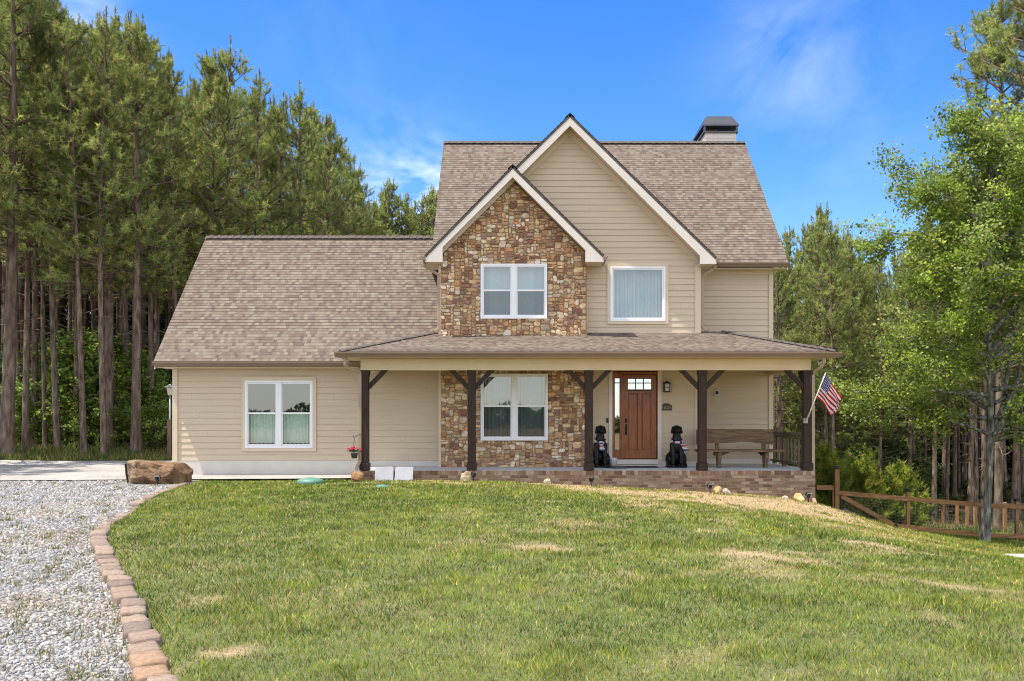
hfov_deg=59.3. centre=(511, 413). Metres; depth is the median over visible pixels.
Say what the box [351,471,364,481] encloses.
rock
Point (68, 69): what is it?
pine tree
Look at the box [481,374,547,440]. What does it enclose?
window
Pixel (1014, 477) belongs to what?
pine tree
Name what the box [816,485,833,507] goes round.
gate
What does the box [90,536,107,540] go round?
edging block
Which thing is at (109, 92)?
pine tree
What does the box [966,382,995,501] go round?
pine tree
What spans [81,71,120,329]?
pine tree
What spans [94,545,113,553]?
edging block
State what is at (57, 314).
pine tree
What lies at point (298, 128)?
pine tree
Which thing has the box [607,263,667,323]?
window
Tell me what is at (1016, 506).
fence
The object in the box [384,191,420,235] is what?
pine tree
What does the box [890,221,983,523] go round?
pine tree
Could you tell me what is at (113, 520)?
edging block
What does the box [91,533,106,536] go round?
edging block
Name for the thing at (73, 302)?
pine tree
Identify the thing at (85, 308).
pine tree
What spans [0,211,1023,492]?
woods
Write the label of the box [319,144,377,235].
pine tree
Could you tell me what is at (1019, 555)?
flat stone
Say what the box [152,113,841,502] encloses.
house
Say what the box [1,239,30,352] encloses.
pine tree
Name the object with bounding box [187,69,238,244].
pine tree
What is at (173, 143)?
pine tree
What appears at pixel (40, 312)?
pine tree
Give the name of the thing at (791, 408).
pine tree
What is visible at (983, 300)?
maple tree
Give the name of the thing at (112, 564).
edging block
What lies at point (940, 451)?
pine tree
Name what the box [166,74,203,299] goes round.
pine tree
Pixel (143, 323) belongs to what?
pine tree
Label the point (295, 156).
pine tree
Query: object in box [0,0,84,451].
pine tree
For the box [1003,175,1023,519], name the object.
pine tree
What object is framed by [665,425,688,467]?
dog statue
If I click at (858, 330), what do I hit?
pine tree
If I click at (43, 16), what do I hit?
pine tree
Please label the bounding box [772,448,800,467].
understory shrub
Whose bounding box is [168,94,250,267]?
pine tree
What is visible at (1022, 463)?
pine tree
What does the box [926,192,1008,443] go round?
pine tree
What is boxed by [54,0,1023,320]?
sky
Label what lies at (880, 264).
pine tree
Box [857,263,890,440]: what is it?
pine tree
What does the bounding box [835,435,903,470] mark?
understory shrub
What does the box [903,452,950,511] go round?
understory shrub
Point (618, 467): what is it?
doormat
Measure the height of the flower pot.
0.240 m
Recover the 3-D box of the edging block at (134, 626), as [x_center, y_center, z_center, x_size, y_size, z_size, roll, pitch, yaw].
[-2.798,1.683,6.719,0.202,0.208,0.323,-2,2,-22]
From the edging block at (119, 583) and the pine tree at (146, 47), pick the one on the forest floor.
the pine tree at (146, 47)
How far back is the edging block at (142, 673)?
5.55 m
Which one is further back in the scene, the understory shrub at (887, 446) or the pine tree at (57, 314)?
the understory shrub at (887, 446)
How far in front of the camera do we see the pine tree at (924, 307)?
50.00 m
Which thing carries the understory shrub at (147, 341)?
on the forest floor
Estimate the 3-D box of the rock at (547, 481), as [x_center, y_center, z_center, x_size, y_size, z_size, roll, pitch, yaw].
[0.821,1.617,20.999,0.168,0.185,0.150,0,0,-19]
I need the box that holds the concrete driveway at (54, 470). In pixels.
[0,460,350,479]
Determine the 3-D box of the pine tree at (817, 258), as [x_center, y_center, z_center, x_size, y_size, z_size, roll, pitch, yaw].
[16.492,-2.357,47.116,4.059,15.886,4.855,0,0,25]
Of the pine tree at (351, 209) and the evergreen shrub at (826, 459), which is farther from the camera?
the pine tree at (351, 209)
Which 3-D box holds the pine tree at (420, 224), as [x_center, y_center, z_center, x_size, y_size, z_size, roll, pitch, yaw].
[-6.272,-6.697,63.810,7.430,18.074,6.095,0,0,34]
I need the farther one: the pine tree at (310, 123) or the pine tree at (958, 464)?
the pine tree at (958, 464)
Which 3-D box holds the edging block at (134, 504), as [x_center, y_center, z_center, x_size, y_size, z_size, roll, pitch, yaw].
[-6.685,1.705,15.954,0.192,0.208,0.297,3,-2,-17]
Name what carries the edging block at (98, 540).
on the gravel driveway at (123, 483)
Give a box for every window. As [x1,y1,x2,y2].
[242,377,315,450]
[481,264,546,318]
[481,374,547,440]
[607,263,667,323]
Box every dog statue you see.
[593,425,610,467]
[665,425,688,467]
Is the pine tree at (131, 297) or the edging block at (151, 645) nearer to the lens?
the edging block at (151, 645)
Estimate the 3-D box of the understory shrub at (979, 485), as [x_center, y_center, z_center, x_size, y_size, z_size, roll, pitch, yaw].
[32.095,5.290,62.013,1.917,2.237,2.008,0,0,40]
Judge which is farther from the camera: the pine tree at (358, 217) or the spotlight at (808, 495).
the pine tree at (358, 217)
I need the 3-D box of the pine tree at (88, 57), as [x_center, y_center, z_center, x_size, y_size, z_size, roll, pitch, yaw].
[-14.288,-6.292,31.032,3.927,15.749,4.173,1,0,2]
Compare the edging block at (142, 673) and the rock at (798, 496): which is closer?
the edging block at (142, 673)
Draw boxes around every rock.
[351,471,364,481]
[460,471,471,481]
[543,478,550,483]
[714,486,721,492]
[722,488,730,493]
[793,493,804,500]
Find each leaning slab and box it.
[375,467,393,480]
[394,467,413,480]
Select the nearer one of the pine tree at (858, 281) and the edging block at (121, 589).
the edging block at (121, 589)
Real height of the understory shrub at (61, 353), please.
4.793 m
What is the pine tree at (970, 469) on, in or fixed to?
on the forest floor
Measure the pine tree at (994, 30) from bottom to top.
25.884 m
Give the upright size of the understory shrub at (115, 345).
4.956 m
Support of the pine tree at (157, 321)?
on the forest floor
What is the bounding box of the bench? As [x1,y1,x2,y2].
[695,428,785,467]
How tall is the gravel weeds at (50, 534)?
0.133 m
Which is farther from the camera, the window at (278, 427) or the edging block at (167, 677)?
the window at (278, 427)
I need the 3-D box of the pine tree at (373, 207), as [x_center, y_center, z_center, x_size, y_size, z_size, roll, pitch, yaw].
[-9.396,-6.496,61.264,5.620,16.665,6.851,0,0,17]
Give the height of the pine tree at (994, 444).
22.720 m
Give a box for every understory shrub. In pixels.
[0,343,64,442]
[0,346,30,395]
[0,378,40,446]
[15,335,123,446]
[15,373,69,447]
[15,401,51,447]
[16,328,142,446]
[46,388,99,447]
[59,327,170,444]
[85,347,171,445]
[86,389,149,447]
[114,363,171,445]
[115,325,147,351]
[123,399,171,449]
[126,378,171,445]
[131,328,169,377]
[160,366,171,384]
[772,422,800,467]
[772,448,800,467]
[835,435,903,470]
[870,432,928,469]
[874,456,919,520]
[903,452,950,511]
[940,493,963,516]
[957,479,980,500]
[961,477,980,493]
[1003,481,1023,511]
[1021,487,1023,512]
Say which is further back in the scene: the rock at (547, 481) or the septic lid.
the rock at (547, 481)
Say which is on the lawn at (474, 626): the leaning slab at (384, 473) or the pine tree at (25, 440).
the leaning slab at (384, 473)
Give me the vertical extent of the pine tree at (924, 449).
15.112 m
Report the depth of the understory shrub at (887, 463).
46.09 m
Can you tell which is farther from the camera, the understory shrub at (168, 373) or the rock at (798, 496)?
the understory shrub at (168, 373)
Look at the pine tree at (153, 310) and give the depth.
55.31 m
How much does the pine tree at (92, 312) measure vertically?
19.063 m
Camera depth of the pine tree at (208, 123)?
51.81 m
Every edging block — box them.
[89,530,107,536]
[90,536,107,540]
[90,538,107,545]
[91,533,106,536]
[92,542,110,549]
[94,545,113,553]
[94,555,115,560]
[95,549,114,555]
[96,527,111,529]
[97,558,119,566]
[98,566,122,575]
[101,562,120,566]
[102,569,125,580]
[104,519,118,521]
[106,574,133,582]
[107,579,134,589]
[110,585,134,595]
[112,590,138,604]
[113,513,128,516]
[120,598,146,608]
[120,605,146,617]
[120,614,147,626]
[122,620,151,638]
[127,629,161,646]
[127,640,160,655]
[128,650,168,669]
[129,503,141,505]
[132,664,170,680]
[141,496,153,498]
[147,674,178,680]
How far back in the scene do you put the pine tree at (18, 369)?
37.69 m
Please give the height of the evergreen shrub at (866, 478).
2.852 m
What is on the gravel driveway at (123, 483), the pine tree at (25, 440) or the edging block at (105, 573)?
the edging block at (105, 573)
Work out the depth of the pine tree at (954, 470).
58.66 m
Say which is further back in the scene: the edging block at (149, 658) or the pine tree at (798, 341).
the pine tree at (798, 341)
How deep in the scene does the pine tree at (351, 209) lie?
59.77 m
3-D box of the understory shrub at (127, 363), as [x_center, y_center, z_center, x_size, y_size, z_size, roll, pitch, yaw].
[-15.309,-0.460,36.162,4.040,4.358,4.183,0,0,-41]
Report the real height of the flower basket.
0.461 m
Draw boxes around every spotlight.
[154,475,160,484]
[471,471,476,480]
[588,476,593,485]
[707,483,712,491]
[805,492,811,501]
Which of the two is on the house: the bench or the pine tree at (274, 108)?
the bench
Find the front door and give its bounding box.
[609,371,661,465]
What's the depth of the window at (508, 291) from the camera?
22.89 m
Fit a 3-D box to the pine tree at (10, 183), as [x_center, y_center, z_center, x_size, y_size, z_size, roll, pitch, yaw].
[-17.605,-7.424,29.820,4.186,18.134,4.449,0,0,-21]
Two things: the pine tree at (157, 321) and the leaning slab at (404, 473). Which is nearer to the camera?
the leaning slab at (404, 473)
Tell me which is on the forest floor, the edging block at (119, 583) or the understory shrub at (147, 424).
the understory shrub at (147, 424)
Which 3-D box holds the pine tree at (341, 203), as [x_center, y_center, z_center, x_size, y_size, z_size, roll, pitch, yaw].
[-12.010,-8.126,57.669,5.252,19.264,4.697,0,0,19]
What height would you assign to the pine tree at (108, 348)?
16.946 m
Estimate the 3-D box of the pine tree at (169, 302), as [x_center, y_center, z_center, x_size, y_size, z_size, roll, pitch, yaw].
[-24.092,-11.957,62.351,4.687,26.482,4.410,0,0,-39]
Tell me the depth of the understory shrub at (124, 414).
34.25 m
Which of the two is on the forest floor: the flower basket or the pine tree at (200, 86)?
the pine tree at (200, 86)
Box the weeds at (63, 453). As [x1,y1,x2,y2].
[0,442,1023,534]
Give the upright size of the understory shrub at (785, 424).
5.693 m
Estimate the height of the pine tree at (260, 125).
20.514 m
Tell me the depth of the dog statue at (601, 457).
22.40 m
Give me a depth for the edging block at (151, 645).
6.14 m
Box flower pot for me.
[610,458,616,465]
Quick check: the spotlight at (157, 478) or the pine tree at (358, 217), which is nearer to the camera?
the spotlight at (157, 478)
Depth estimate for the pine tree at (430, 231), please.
63.00 m
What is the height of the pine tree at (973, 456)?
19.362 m
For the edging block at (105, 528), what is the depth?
12.67 m
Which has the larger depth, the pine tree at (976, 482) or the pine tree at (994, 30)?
the pine tree at (976, 482)
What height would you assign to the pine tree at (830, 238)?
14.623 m
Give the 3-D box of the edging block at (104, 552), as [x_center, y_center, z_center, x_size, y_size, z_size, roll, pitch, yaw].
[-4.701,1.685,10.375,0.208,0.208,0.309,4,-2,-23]
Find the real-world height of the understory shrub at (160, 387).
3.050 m
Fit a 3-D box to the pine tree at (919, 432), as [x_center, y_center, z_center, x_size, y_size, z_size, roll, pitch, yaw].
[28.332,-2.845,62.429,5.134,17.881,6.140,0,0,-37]
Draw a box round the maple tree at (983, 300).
[811,88,1023,540]
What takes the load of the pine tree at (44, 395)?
on the forest floor
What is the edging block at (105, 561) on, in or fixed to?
on the gravel driveway at (123, 483)
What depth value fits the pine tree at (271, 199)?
45.46 m
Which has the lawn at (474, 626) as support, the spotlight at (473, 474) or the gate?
the spotlight at (473, 474)
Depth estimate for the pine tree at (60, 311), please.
50.72 m
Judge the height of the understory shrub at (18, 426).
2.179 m
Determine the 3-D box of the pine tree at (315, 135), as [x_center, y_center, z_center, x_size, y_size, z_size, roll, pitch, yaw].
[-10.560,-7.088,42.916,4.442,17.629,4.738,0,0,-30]
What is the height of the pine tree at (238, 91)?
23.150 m
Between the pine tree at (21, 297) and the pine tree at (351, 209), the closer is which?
the pine tree at (21, 297)
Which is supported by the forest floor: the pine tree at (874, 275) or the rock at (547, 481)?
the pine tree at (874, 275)
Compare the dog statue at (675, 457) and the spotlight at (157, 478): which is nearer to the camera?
the spotlight at (157, 478)
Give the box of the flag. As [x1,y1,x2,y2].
[803,373,841,422]
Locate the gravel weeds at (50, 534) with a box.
[0,480,179,680]
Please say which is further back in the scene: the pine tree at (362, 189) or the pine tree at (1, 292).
the pine tree at (362, 189)
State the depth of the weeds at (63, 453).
31.43 m
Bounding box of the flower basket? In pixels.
[347,439,361,457]
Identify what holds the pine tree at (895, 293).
on the forest floor
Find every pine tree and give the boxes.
[0,0,69,443]
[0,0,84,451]
[0,0,96,455]
[0,0,107,447]
[0,0,117,449]
[0,1,46,243]
[0,4,147,453]
[0,7,45,348]
[0,7,48,293]
[0,11,104,446]
[0,12,58,382]
[0,32,38,286]
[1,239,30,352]
[3,13,145,445]
[4,38,49,348]
[32,44,98,335]
[35,6,161,457]
[38,7,92,339]
[38,101,103,339]
[40,63,90,331]
[40,201,67,336]
[40,267,48,346]
[42,5,167,448]
[48,125,117,319]
[59,63,118,332]
[67,270,97,333]
[75,18,109,333]
[76,9,201,454]
[81,9,181,442]
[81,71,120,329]
[82,61,175,442]
[83,39,127,335]
[85,14,195,444]
[88,24,109,327]
[88,90,170,342]
[97,33,194,441]
[114,45,232,340]
[114,49,133,338]
[117,50,194,444]
[128,114,163,334]
[129,88,215,309]
[146,96,216,324]
[147,80,186,332]
[154,92,204,289]
[159,47,270,272]
[164,52,183,325]
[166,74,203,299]
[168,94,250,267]
[170,78,252,290]
[177,34,289,248]
[186,49,267,272]
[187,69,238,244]
[203,80,268,235]
[215,67,312,235]
[220,65,260,216]
[221,85,290,235]
[230,86,268,159]
[239,91,323,235]
[240,119,303,234]
[246,95,296,230]
[253,80,337,235]
[274,98,354,235]
[282,114,358,235]
[283,126,335,235]
[284,100,316,224]
[298,117,378,235]
[306,178,350,226]
[308,159,348,234]
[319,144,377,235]
[329,162,389,235]
[338,178,382,235]
[361,196,388,235]
[371,186,399,233]
[375,178,415,235]
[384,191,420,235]
[401,201,420,234]
[407,193,434,235]
[413,187,437,235]
[420,186,436,234]
[773,214,883,458]
[773,223,842,442]
[773,226,829,446]
[773,238,818,429]
[773,240,815,463]
[773,267,817,429]
[775,267,816,430]
[784,246,813,428]
[787,228,862,435]
[790,201,872,450]
[790,227,877,448]
[792,218,865,446]
[801,230,913,466]
[829,228,896,443]
[835,235,916,448]
[841,285,918,471]
[848,249,930,460]
[854,263,909,454]
[856,250,931,462]
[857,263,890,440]
[870,250,945,472]
[871,229,966,467]
[871,243,942,465]
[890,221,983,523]
[894,265,958,488]
[901,268,931,491]
[905,217,931,464]
[907,218,981,519]
[919,242,1021,517]
[921,177,1023,523]
[922,227,970,498]
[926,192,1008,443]
[929,229,962,497]
[930,0,1023,528]
[934,174,1023,495]
[935,243,994,510]
[940,347,964,506]
[944,0,1023,403]
[945,0,1023,379]
[960,402,966,499]
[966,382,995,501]
[977,180,1023,522]
[979,374,1023,488]
[986,203,1023,499]
[995,204,1023,509]
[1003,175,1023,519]
[1004,322,1008,501]
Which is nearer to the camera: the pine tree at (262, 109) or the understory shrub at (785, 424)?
the understory shrub at (785, 424)
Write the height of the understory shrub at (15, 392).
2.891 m
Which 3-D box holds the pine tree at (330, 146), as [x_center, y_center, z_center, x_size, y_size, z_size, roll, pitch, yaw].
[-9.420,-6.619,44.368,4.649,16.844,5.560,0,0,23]
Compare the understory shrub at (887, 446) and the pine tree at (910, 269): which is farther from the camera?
the pine tree at (910, 269)
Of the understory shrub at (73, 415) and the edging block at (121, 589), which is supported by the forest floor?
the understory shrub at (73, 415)
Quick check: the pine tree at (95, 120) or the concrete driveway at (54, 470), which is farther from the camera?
the pine tree at (95, 120)
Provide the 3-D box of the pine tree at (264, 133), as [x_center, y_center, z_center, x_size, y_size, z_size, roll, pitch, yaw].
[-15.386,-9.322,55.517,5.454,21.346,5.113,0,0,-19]
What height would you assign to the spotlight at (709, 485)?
0.288 m
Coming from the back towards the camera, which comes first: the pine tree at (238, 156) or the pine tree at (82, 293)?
the pine tree at (82, 293)
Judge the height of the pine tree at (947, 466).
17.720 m
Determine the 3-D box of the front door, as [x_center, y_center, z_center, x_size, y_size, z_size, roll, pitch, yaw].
[3.162,0.096,23.090,1.348,2.527,0.180,0,0,0]
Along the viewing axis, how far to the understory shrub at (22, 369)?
42.04 m
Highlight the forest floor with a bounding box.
[0,439,1011,527]
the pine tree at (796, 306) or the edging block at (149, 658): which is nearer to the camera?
the edging block at (149, 658)
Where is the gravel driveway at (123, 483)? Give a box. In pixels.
[0,479,204,680]
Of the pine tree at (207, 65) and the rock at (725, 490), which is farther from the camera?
the pine tree at (207, 65)
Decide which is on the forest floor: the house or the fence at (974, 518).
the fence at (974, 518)
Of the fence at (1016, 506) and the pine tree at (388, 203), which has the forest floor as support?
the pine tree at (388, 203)
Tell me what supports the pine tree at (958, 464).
on the forest floor
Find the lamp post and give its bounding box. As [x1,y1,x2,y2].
[164,384,171,460]
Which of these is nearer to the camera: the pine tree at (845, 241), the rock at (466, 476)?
the rock at (466, 476)
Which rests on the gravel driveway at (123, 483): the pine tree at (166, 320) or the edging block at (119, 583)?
the edging block at (119, 583)
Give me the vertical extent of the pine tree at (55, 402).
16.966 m
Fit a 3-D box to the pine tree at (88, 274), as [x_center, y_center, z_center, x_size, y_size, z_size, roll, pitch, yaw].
[-17.313,-7.192,39.990,4.660,17.244,4.108,0,0,-24]
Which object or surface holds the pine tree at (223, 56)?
on the forest floor
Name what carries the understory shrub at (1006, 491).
on the forest floor
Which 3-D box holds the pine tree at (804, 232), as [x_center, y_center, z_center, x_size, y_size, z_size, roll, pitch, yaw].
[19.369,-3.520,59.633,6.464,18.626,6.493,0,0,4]
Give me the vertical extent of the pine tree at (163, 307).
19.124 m
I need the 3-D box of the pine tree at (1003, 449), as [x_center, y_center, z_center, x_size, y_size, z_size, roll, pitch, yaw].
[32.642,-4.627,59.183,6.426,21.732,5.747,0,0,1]
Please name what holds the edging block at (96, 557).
on the gravel driveway at (123, 483)
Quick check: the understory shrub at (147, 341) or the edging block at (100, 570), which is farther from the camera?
the understory shrub at (147, 341)
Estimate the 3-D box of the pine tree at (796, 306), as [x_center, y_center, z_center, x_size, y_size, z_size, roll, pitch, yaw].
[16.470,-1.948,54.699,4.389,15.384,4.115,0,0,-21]
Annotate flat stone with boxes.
[1005,554,1023,557]
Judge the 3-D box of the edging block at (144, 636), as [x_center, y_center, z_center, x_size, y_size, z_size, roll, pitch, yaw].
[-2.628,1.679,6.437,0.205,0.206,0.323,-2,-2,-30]
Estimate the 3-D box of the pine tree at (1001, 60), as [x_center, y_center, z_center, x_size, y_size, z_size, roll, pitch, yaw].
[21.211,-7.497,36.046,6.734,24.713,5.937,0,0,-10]
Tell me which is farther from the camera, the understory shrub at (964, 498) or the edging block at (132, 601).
the understory shrub at (964, 498)
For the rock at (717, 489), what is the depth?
20.70 m
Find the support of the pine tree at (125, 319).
on the forest floor
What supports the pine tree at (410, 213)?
on the forest floor
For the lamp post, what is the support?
on the forest floor
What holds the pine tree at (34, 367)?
on the forest floor
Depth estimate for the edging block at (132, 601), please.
7.53 m
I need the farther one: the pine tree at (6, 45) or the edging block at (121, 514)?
the pine tree at (6, 45)
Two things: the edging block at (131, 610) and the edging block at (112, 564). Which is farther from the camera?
the edging block at (112, 564)
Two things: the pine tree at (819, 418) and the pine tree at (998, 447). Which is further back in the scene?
the pine tree at (819, 418)
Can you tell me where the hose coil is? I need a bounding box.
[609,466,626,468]
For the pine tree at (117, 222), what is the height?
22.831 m
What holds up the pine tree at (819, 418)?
on the forest floor
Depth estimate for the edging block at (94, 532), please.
12.07 m
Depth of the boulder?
20.57 m
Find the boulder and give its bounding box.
[124,459,193,483]
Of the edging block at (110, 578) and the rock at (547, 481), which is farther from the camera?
the rock at (547, 481)
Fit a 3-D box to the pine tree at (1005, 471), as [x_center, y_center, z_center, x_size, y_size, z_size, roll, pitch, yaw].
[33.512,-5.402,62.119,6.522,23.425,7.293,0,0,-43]
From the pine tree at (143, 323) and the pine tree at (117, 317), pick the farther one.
the pine tree at (117, 317)
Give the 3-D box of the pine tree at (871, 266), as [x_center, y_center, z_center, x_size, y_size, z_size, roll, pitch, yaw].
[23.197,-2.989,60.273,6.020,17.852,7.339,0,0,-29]
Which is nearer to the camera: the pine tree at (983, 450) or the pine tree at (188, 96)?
the pine tree at (983, 450)
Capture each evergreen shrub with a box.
[815,440,854,509]
[838,442,911,523]
[870,459,939,525]
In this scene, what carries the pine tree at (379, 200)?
on the forest floor
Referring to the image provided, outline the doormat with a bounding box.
[626,466,658,467]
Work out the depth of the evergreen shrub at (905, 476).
30.09 m
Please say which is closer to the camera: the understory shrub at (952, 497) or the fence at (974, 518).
the fence at (974, 518)
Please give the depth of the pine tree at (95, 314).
57.58 m
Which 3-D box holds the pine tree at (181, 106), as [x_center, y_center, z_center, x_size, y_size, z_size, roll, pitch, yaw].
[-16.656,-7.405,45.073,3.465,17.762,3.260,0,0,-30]
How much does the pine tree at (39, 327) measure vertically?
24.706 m
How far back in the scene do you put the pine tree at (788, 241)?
56.70 m
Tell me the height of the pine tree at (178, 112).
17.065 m
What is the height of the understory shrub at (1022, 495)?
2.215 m
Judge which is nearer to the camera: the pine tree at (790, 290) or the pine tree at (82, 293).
the pine tree at (790, 290)
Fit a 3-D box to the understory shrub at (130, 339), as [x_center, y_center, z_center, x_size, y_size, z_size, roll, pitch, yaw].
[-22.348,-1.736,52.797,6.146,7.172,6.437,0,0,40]
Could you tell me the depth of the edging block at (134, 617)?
6.97 m
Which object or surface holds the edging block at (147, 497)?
on the gravel driveway at (123, 483)
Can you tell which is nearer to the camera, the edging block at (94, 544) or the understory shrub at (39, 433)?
the edging block at (94, 544)
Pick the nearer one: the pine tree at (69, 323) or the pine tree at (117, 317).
the pine tree at (69, 323)
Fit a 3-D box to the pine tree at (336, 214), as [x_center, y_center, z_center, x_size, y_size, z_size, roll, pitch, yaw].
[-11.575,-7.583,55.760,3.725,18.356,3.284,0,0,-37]
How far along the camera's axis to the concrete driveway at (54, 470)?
24.13 m
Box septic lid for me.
[297,477,323,484]
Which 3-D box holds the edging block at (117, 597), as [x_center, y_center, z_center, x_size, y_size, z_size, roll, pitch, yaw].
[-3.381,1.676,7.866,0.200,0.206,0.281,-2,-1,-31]
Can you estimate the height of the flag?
1.164 m
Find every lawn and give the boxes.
[108,480,1023,680]
[934,526,1023,549]
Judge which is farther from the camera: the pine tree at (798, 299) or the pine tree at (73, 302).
the pine tree at (798, 299)
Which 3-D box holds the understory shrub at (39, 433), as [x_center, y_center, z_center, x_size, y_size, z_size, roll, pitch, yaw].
[-18.531,-0.231,35.939,3.243,3.304,3.251,0,0,20]
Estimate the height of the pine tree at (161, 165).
17.184 m
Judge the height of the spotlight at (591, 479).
0.288 m
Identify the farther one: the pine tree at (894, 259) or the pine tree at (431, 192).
the pine tree at (431, 192)
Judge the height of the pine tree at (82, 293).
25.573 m
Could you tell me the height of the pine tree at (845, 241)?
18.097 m
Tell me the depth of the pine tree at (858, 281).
48.81 m
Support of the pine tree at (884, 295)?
on the forest floor
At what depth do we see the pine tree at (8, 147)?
41.44 m
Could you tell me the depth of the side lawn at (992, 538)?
27.69 m
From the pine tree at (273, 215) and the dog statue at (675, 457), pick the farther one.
the pine tree at (273, 215)
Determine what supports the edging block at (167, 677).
on the gravel driveway at (123, 483)
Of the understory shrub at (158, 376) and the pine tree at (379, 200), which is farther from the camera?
the pine tree at (379, 200)
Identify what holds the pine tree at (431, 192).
on the forest floor
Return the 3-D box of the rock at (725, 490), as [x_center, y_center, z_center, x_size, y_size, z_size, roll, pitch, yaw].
[4.972,1.829,20.836,0.188,0.182,0.145,0,0,-2]
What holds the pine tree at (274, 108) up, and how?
on the forest floor
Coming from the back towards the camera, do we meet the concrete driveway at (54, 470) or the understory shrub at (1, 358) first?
the understory shrub at (1, 358)
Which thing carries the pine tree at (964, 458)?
on the forest floor
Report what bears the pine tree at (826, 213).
on the forest floor
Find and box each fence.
[833,466,1023,540]
[927,499,1023,530]
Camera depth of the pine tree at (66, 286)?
48.23 m
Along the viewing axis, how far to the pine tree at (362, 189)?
57.55 m
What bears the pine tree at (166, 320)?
on the forest floor
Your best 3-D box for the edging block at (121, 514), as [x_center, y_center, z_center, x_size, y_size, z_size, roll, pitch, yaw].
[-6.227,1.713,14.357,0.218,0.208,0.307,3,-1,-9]

